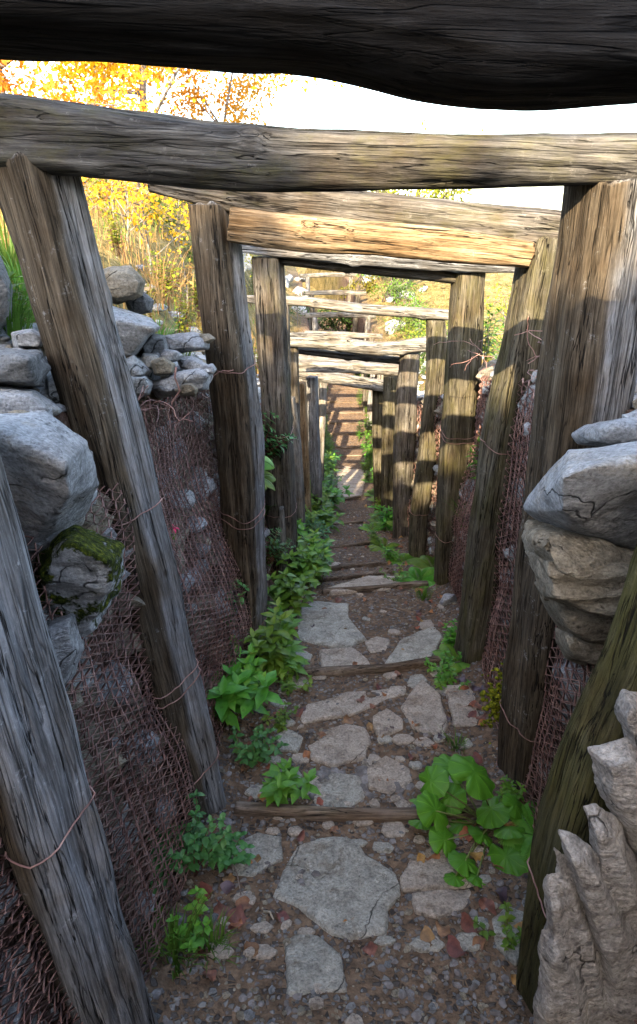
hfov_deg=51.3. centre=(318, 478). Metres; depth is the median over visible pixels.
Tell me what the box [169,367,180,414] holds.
bent wire
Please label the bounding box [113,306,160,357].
stone
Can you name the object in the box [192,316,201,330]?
shrub
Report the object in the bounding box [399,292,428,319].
shrub
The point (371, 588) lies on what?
step board
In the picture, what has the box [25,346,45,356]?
stone
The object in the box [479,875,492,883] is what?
paving stone
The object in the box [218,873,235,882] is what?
fallen leaf
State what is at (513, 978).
fallen leaf
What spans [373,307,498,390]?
bank grass
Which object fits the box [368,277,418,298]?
shrub
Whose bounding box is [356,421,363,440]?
tall weed
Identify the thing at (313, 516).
leafy herb
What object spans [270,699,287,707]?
paving stone
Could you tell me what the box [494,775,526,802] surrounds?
leafy herb
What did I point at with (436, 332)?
timber post
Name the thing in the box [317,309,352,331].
shrub
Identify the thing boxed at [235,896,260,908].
fallen leaf
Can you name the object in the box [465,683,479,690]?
fallen leaf
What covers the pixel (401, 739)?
paving stone
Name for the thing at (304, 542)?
leafy herb
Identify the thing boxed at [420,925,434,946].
fallen leaf
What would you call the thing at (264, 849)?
paving stone
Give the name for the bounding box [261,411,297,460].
leafy herb
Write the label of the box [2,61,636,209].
sky
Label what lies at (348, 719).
fallen leaf
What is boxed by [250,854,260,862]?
fallen leaf
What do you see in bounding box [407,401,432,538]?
wire mesh
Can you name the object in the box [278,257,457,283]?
timber beam
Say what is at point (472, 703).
fallen leaf
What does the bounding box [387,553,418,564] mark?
fern
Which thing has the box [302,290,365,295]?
timber beam
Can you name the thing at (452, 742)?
grass tuft
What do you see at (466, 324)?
timber post
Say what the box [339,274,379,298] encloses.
shrub
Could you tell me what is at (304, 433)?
timber post
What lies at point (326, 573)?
leafy herb
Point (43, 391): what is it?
stone rubble
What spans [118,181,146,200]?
shrub
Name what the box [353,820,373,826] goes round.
paving stone
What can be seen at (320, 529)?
leafy herb
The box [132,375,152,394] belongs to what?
stone
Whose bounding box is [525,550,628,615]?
stone
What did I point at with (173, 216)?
shrub
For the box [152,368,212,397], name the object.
stone
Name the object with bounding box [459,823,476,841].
fallen leaf
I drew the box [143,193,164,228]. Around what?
tall weed
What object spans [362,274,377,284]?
stone
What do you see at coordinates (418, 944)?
paving stone
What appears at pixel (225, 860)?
leafy herb
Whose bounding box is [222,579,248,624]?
leafy herb
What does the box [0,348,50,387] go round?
stone
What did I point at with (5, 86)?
autumn tree
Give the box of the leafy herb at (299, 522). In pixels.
[297,518,306,534]
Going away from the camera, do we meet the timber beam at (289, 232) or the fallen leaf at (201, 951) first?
the fallen leaf at (201, 951)
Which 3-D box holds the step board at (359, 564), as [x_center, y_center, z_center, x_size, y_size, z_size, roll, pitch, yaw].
[0.260,0.638,4.836,0.603,0.048,0.074,0,18,-36]
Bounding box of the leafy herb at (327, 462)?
[324,452,333,473]
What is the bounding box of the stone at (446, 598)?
[439,593,456,605]
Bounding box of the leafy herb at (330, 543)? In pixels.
[307,530,333,552]
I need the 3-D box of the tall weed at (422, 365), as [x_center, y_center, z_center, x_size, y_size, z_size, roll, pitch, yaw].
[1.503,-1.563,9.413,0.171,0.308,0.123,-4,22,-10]
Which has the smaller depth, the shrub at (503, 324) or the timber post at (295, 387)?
the timber post at (295, 387)
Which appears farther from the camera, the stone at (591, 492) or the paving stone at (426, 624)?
the paving stone at (426, 624)
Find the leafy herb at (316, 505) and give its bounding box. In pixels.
[311,493,331,515]
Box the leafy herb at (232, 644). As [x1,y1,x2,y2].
[225,620,248,660]
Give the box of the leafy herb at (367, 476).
[363,470,371,479]
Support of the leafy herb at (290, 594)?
on the ground at (198, 987)
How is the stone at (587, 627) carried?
on the stone at (574, 649)
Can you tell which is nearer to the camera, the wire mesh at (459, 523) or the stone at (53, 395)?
the stone at (53, 395)
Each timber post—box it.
[0,151,225,822]
[0,455,157,1023]
[188,201,269,658]
[251,256,297,583]
[286,304,293,424]
[290,347,299,427]
[291,396,305,535]
[299,381,311,511]
[305,277,310,329]
[306,375,322,506]
[309,295,314,330]
[312,317,317,330]
[319,382,326,480]
[346,277,352,331]
[352,295,360,338]
[361,317,370,376]
[363,338,373,411]
[367,374,374,433]
[372,390,382,510]
[381,375,397,517]
[392,353,419,538]
[408,319,446,557]
[434,272,485,584]
[454,235,557,664]
[496,178,636,794]
[516,544,636,1015]
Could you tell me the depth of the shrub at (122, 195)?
4.49 m
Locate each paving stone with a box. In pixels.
[206,943,233,958]
[220,916,229,925]
[231,890,255,904]
[233,833,282,876]
[243,944,277,959]
[244,784,262,799]
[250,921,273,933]
[265,827,279,834]
[268,756,280,763]
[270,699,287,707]
[273,837,400,939]
[275,729,302,752]
[278,688,286,694]
[284,934,346,996]
[286,718,295,727]
[287,826,302,836]
[290,675,308,687]
[291,753,308,764]
[296,651,312,660]
[297,601,365,647]
[297,927,315,934]
[301,688,402,723]
[308,724,370,766]
[312,676,325,679]
[313,773,364,806]
[319,647,369,666]
[322,821,334,828]
[328,575,415,595]
[336,466,364,496]
[352,839,367,846]
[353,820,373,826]
[362,616,369,620]
[365,637,389,652]
[367,756,412,794]
[368,754,380,760]
[372,841,393,853]
[373,708,402,736]
[374,936,395,945]
[377,735,391,744]
[381,821,404,837]
[383,671,396,678]
[385,627,442,663]
[388,629,399,634]
[389,686,405,695]
[391,734,414,745]
[395,756,404,762]
[400,847,473,892]
[401,679,447,734]
[407,674,427,687]
[409,761,422,769]
[409,935,444,952]
[412,890,470,918]
[413,737,434,746]
[413,835,424,843]
[415,781,424,789]
[418,620,433,629]
[429,665,447,676]
[433,734,445,742]
[435,604,443,608]
[436,684,450,693]
[445,685,478,726]
[446,818,456,828]
[455,738,472,748]
[457,932,479,951]
[470,845,483,852]
[471,917,489,930]
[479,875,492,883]
[492,907,522,965]
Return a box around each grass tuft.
[0,218,19,283]
[0,272,37,339]
[1,233,106,321]
[113,184,149,220]
[122,240,192,304]
[135,890,213,979]
[155,310,189,334]
[157,898,242,971]
[167,327,199,356]
[411,581,436,600]
[438,725,469,754]
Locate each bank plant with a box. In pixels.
[85,181,99,210]
[89,178,107,216]
[96,199,125,261]
[142,284,156,317]
[143,246,183,311]
[172,286,199,332]
[184,258,199,320]
[253,346,259,378]
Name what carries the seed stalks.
on the ground at (198, 987)
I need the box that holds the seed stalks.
[0,179,255,335]
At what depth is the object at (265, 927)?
1.71 m
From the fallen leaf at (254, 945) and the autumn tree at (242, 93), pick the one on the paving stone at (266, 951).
the fallen leaf at (254, 945)
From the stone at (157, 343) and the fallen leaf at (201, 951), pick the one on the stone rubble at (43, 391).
the stone at (157, 343)
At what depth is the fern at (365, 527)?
6.63 m
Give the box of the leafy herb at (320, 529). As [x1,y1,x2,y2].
[308,520,334,538]
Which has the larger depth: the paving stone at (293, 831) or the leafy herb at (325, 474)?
the leafy herb at (325, 474)
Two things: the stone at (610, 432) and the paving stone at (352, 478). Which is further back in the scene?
the paving stone at (352, 478)
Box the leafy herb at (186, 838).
[148,818,204,893]
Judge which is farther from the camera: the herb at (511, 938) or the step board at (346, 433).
the step board at (346, 433)
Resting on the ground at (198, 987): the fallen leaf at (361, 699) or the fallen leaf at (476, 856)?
the fallen leaf at (476, 856)
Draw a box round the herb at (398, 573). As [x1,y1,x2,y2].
[379,566,408,580]
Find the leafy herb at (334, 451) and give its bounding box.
[331,450,343,463]
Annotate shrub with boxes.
[18,64,158,195]
[81,177,190,275]
[82,178,148,234]
[83,179,118,211]
[86,179,171,248]
[88,106,142,207]
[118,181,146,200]
[139,199,189,258]
[154,259,195,315]
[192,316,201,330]
[243,253,289,285]
[286,287,308,323]
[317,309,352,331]
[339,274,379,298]
[367,302,433,336]
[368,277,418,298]
[379,294,439,317]
[380,278,413,303]
[381,277,426,303]
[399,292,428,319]
[401,322,424,338]
[403,320,447,337]
[410,318,425,334]
[484,283,511,351]
[486,320,504,355]
[492,304,506,323]
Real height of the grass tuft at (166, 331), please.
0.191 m
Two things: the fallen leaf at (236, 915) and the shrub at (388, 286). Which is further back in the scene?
the shrub at (388, 286)
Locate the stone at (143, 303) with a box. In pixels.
[125,292,153,313]
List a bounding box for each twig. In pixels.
[231,864,240,894]
[263,910,273,919]
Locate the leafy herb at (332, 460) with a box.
[324,452,338,470]
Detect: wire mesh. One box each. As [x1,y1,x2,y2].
[0,482,198,1023]
[141,391,251,746]
[190,390,277,606]
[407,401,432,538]
[425,393,442,557]
[447,375,491,607]
[482,378,534,786]
[522,625,636,1023]
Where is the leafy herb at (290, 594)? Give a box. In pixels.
[267,564,331,618]
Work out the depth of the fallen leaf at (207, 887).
1.81 m
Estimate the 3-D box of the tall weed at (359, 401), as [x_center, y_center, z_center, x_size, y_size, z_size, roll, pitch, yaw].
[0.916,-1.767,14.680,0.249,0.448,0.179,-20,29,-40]
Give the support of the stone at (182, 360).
on the stone rubble at (43, 391)
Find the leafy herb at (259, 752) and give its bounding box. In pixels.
[228,724,288,768]
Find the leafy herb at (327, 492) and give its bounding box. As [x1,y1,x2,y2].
[322,486,338,507]
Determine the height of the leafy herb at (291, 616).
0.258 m
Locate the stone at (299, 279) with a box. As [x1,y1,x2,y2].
[294,277,304,281]
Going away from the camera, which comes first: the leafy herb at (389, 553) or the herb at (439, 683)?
the herb at (439, 683)
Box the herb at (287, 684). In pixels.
[274,666,312,695]
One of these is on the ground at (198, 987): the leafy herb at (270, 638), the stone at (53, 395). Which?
the leafy herb at (270, 638)
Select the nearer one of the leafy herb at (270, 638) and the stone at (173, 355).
the stone at (173, 355)
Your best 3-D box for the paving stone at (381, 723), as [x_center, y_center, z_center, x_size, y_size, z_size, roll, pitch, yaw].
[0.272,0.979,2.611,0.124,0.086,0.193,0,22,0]
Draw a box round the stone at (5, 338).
[0,335,9,340]
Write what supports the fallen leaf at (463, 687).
on the paving stone at (459, 700)
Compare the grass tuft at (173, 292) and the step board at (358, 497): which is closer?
the grass tuft at (173, 292)
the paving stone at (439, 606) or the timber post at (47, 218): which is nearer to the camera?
the timber post at (47, 218)
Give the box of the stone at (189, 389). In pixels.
[175,383,197,396]
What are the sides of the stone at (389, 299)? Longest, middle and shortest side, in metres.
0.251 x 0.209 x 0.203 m
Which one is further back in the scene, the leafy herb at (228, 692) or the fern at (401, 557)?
the fern at (401, 557)
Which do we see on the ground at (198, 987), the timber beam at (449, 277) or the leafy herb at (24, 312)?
the leafy herb at (24, 312)
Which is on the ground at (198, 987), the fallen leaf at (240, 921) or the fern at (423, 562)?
the fern at (423, 562)
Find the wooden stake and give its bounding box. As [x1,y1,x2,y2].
[278,506,286,578]
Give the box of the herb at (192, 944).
[153,885,211,951]
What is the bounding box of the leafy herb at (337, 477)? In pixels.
[327,471,344,486]
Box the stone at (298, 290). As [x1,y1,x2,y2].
[292,286,308,296]
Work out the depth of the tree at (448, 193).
15.08 m
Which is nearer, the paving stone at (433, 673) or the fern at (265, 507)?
the paving stone at (433, 673)
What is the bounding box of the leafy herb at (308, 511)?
[305,504,316,523]
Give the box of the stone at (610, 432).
[571,417,636,446]
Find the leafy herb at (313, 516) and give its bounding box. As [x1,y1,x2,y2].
[305,511,321,525]
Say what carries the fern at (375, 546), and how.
on the ground at (198, 987)
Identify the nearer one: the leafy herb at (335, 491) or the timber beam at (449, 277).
the timber beam at (449, 277)
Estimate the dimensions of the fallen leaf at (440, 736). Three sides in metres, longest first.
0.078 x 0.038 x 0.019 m
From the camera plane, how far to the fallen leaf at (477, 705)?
2.67 m
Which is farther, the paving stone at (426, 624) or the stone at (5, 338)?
the paving stone at (426, 624)
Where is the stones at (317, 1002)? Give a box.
[178,516,498,1023]
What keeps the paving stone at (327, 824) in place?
on the ground at (198, 987)
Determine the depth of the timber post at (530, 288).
2.64 m
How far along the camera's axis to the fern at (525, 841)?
1.97 m
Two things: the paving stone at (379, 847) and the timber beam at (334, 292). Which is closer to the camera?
the paving stone at (379, 847)
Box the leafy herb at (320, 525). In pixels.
[310,519,326,532]
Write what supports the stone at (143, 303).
on the stone at (136, 331)
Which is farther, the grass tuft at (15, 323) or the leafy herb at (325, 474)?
the leafy herb at (325, 474)
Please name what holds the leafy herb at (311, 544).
on the ground at (198, 987)
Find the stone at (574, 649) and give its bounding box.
[555,627,603,666]
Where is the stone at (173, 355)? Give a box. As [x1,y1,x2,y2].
[160,349,183,361]
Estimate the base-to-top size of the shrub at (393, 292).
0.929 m
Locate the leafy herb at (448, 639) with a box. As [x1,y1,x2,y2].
[441,619,457,646]
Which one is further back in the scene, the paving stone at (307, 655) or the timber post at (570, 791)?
the paving stone at (307, 655)
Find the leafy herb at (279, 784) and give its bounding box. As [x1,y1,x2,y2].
[259,758,320,806]
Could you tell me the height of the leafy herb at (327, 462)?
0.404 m
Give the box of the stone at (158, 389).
[152,386,165,392]
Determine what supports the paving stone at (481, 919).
on the ground at (198, 987)
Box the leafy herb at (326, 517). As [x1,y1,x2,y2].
[307,505,344,531]
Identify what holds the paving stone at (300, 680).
on the ground at (198, 987)
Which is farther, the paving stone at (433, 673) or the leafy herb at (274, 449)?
the leafy herb at (274, 449)
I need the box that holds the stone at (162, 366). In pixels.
[151,357,174,375]
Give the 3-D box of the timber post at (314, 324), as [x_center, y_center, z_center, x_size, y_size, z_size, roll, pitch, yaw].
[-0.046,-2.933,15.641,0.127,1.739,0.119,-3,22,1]
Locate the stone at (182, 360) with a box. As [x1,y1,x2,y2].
[177,356,202,368]
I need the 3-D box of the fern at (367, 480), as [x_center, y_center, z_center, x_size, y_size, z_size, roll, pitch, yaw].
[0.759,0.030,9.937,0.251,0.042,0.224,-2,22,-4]
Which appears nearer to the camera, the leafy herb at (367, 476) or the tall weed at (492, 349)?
the tall weed at (492, 349)
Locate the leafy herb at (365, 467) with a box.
[359,459,372,472]
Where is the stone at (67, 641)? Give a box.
[46,613,83,691]
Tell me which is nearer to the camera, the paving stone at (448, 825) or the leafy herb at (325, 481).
the paving stone at (448, 825)
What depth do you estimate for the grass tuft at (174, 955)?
1.61 m
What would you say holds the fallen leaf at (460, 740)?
on the paving stone at (470, 743)
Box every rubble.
[0,264,636,412]
[0,358,636,1023]
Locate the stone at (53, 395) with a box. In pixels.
[45,374,58,403]
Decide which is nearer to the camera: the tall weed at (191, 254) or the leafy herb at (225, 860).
the leafy herb at (225, 860)
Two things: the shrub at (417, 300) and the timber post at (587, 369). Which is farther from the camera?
the shrub at (417, 300)
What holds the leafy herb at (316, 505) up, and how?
on the ground at (198, 987)
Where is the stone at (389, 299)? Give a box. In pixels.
[386,297,393,301]
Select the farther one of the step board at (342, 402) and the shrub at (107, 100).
the step board at (342, 402)
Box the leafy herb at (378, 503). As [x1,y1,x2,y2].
[375,498,380,510]
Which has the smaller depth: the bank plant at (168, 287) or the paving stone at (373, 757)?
the paving stone at (373, 757)
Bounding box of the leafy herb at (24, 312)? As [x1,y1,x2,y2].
[12,295,33,328]
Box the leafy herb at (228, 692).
[206,661,284,730]
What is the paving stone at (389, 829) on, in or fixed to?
on the ground at (198, 987)
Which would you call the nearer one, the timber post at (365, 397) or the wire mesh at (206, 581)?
the wire mesh at (206, 581)
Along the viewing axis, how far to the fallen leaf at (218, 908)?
1.75 m
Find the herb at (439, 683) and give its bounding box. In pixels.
[433,656,470,689]
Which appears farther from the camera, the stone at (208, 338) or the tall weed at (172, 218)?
the tall weed at (172, 218)
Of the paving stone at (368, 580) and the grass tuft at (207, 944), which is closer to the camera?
the grass tuft at (207, 944)
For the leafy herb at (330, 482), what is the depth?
8.65 m
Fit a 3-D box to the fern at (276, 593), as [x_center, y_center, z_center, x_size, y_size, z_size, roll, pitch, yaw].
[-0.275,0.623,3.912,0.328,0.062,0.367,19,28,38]
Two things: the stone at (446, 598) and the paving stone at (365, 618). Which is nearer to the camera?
the paving stone at (365, 618)
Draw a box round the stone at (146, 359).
[140,353,158,368]
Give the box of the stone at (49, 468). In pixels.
[0,412,98,561]
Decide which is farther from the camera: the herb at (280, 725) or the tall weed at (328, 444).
the tall weed at (328, 444)
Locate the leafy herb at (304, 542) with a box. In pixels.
[270,528,320,571]
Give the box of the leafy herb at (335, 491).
[325,485,353,509]
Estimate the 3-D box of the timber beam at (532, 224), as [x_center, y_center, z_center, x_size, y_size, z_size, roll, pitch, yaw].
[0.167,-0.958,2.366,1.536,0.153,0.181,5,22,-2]
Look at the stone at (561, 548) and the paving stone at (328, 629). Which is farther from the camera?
the paving stone at (328, 629)
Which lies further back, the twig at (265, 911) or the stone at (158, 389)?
the stone at (158, 389)
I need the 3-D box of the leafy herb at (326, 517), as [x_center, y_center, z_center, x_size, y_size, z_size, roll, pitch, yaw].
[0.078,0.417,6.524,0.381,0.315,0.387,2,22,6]
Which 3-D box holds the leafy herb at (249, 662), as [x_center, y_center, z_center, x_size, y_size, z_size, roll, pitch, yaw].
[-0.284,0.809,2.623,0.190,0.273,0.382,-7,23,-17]
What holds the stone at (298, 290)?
on the ground at (198, 987)
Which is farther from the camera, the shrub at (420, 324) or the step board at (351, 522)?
the shrub at (420, 324)
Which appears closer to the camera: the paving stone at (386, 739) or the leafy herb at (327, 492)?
the paving stone at (386, 739)
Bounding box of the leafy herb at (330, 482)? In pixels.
[323,475,337,487]
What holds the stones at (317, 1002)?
on the ground at (198, 987)
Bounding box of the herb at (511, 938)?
[473,901,521,950]
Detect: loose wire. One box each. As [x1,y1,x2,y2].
[138,370,232,435]
[434,315,501,388]
[515,316,540,381]
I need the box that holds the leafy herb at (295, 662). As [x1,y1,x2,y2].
[246,621,309,679]
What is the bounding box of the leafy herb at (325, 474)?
[322,468,342,485]
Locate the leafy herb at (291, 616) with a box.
[266,605,303,640]
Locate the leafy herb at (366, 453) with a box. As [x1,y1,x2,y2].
[361,444,372,462]
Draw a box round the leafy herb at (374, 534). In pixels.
[367,525,380,544]
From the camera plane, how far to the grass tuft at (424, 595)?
3.88 m
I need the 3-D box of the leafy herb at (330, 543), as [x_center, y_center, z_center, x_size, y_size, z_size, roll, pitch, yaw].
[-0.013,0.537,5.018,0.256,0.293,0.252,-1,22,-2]
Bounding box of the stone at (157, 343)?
[139,333,168,358]
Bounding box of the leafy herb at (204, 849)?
[154,789,231,877]
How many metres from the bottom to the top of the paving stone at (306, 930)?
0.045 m
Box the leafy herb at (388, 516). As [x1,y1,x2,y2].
[368,504,392,531]
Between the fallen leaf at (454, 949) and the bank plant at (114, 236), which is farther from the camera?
the bank plant at (114, 236)
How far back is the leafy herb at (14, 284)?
1.92 m
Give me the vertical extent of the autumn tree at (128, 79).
5.367 m
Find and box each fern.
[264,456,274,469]
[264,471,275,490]
[264,505,273,515]
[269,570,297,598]
[358,522,383,531]
[361,478,372,482]
[364,490,373,496]
[367,516,377,522]
[368,537,399,551]
[369,511,380,517]
[377,519,391,530]
[386,520,392,530]
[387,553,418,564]
[396,567,434,587]
[407,555,434,576]
[432,643,469,673]
[498,801,538,861]
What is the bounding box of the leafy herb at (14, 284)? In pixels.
[8,271,31,318]
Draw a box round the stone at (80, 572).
[34,525,124,659]
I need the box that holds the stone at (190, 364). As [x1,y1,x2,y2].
[181,359,205,369]
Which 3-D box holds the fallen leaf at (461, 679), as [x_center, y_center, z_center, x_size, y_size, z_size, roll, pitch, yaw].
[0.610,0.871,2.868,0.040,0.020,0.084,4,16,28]
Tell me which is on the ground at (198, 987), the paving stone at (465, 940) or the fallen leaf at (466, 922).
the paving stone at (465, 940)
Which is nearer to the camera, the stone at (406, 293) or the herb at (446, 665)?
the herb at (446, 665)
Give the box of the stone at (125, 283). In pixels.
[103,265,145,304]
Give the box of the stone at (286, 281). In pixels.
[285,276,288,287]
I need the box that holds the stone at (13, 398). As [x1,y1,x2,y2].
[0,386,61,416]
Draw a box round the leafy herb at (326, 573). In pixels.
[316,557,333,583]
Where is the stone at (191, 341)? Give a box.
[165,331,209,353]
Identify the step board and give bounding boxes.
[234,801,481,822]
[301,656,441,677]
[319,569,393,581]
[322,581,428,594]
[326,401,361,402]
[326,412,365,413]
[326,422,364,423]
[327,388,359,389]
[330,433,364,434]
[330,540,371,548]
[331,446,366,448]
[331,561,387,570]
[333,520,362,524]
[337,454,363,456]
[339,495,360,500]
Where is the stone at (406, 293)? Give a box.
[400,290,414,298]
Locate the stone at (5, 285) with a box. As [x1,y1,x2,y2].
[0,255,12,329]
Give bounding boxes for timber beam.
[0,0,636,110]
[0,93,636,192]
[147,184,560,242]
[227,207,535,267]
[242,244,514,272]
[247,295,448,319]
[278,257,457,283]
[290,332,425,356]
[298,348,398,363]
[299,272,356,277]
[299,357,328,359]
[299,359,398,375]
[299,372,382,391]
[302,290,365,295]
[304,330,382,338]
[305,312,375,318]
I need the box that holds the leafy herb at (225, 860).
[197,828,256,872]
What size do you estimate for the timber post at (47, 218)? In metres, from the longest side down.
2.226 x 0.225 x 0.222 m
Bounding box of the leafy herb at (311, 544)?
[298,523,335,577]
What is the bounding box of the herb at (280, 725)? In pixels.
[256,701,298,732]
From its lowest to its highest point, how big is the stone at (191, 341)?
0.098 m
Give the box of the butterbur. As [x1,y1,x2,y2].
[408,753,529,887]
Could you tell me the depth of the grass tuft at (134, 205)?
5.36 m
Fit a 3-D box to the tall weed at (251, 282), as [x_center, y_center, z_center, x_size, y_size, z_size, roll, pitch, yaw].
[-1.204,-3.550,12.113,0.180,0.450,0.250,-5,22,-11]
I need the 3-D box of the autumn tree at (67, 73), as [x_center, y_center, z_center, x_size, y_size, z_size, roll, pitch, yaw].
[-1.875,-5.136,7.426,4.667,3.990,3.978,14,26,31]
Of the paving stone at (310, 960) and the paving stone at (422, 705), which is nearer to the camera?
the paving stone at (310, 960)
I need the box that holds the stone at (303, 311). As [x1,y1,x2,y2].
[292,306,306,314]
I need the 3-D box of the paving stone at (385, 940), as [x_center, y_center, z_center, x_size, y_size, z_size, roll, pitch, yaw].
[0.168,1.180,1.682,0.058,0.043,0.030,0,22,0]
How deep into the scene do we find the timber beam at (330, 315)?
15.25 m
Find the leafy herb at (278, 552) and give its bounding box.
[265,528,295,564]
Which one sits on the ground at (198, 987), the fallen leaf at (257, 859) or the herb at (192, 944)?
the herb at (192, 944)
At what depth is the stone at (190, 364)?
2.15 m
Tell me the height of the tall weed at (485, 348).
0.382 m
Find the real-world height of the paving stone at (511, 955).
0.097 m
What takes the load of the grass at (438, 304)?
on the ground at (198, 987)
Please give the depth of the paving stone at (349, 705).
2.69 m
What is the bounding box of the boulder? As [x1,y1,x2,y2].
[533,689,636,1023]
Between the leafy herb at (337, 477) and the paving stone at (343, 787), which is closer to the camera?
the paving stone at (343, 787)
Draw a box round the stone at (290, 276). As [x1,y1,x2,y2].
[287,274,293,282]
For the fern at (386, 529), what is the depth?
6.71 m
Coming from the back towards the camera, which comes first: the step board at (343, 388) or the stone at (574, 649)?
the step board at (343, 388)
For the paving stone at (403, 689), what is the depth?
2.81 m
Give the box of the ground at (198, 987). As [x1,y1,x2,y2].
[0,179,633,1023]
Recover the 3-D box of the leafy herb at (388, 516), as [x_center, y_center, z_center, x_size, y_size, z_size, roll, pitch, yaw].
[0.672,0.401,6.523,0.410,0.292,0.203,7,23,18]
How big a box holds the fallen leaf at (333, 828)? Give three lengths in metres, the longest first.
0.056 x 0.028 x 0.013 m
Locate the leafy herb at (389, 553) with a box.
[380,543,400,563]
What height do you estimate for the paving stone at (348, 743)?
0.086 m
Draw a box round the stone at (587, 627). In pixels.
[534,581,613,644]
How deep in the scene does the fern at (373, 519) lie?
7.08 m
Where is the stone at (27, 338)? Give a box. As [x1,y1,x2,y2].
[11,329,42,348]
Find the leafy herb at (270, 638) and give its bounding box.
[242,596,292,680]
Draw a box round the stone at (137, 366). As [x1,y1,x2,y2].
[126,354,151,376]
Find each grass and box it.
[0,178,301,381]
[0,181,300,345]
[356,273,511,376]
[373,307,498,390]
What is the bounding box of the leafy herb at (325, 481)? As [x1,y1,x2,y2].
[310,474,330,488]
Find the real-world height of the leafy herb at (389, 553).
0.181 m
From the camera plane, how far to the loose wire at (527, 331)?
2.18 m
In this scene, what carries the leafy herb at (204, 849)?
on the ground at (198, 987)
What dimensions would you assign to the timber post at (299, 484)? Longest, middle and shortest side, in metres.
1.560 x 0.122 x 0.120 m
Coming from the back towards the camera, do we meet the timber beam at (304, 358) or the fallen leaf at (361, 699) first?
the timber beam at (304, 358)
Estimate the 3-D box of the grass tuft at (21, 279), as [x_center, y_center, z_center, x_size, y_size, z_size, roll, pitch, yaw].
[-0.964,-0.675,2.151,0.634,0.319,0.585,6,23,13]
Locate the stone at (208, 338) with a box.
[199,333,215,343]
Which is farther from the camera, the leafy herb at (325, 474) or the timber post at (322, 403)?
the leafy herb at (325, 474)
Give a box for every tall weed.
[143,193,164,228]
[158,197,187,245]
[183,228,193,266]
[249,272,253,294]
[324,433,335,452]
[324,439,332,452]
[356,389,362,407]
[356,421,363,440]
[361,430,371,445]
[361,433,372,465]
[362,415,371,435]
[420,358,425,378]
[465,433,480,479]
[481,303,503,364]
[486,331,499,361]
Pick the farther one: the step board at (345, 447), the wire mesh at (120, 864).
the step board at (345, 447)
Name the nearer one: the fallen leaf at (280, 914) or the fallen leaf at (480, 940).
the fallen leaf at (480, 940)
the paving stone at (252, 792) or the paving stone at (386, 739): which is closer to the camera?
the paving stone at (252, 792)
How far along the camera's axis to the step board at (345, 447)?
12.69 m
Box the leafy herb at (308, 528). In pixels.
[305,516,318,533]
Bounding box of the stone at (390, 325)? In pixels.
[385,319,404,334]
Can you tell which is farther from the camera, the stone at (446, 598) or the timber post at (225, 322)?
the stone at (446, 598)
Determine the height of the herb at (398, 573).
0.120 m
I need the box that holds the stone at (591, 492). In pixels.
[523,441,636,549]
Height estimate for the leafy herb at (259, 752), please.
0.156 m
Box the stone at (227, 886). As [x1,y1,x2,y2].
[220,880,245,894]
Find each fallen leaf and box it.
[197,945,210,955]
[199,881,217,901]
[201,969,224,980]
[208,894,230,921]
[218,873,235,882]
[227,904,245,929]
[230,918,247,927]
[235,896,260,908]
[238,938,258,956]
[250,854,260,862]
[270,906,289,922]
[292,829,304,844]
[294,708,302,719]
[303,750,310,758]
[314,731,326,737]
[316,797,323,805]
[325,826,338,833]
[342,711,353,723]
[355,941,377,955]
[356,694,364,702]
[366,722,372,733]
[417,853,425,862]
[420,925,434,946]
[422,853,439,859]
[430,733,445,739]
[435,916,450,936]
[446,935,476,962]
[453,685,469,691]
[456,675,464,683]
[456,729,463,749]
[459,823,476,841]
[460,912,477,932]
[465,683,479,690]
[465,700,475,706]
[467,710,476,717]
[470,852,483,861]
[471,751,482,764]
[472,928,485,949]
[473,702,481,709]
[476,711,487,719]
[477,887,496,915]
[495,877,506,902]
[502,921,521,938]
[502,966,515,984]
[504,821,515,825]
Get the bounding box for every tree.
[0,60,133,102]
[6,60,360,112]
[6,62,249,108]
[121,65,303,124]
[368,119,483,301]
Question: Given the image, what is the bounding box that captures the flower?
[169,524,179,533]
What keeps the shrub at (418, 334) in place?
on the ground at (198, 987)
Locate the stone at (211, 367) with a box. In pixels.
[200,363,216,373]
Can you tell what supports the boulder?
on the ground at (198, 987)
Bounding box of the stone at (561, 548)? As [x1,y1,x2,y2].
[521,520,633,590]
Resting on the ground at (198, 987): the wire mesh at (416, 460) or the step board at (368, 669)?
the step board at (368, 669)
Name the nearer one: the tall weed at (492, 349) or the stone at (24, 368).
the stone at (24, 368)
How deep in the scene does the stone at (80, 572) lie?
1.25 m
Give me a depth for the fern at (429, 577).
4.26 m
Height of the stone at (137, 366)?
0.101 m
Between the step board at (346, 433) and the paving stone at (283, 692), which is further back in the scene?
the step board at (346, 433)
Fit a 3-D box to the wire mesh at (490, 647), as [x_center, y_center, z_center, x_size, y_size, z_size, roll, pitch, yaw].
[0.714,0.316,2.368,0.116,1.374,0.934,1,22,2]
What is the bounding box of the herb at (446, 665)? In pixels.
[424,650,461,680]
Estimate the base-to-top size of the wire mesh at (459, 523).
1.472 m
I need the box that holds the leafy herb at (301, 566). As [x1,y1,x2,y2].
[276,538,335,589]
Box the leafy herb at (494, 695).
[480,663,502,743]
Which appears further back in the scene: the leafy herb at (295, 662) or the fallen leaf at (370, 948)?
the leafy herb at (295, 662)
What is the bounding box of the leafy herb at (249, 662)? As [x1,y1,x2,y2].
[228,635,268,703]
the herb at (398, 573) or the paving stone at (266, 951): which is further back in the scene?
the herb at (398, 573)
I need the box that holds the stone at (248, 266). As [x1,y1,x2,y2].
[243,253,251,270]

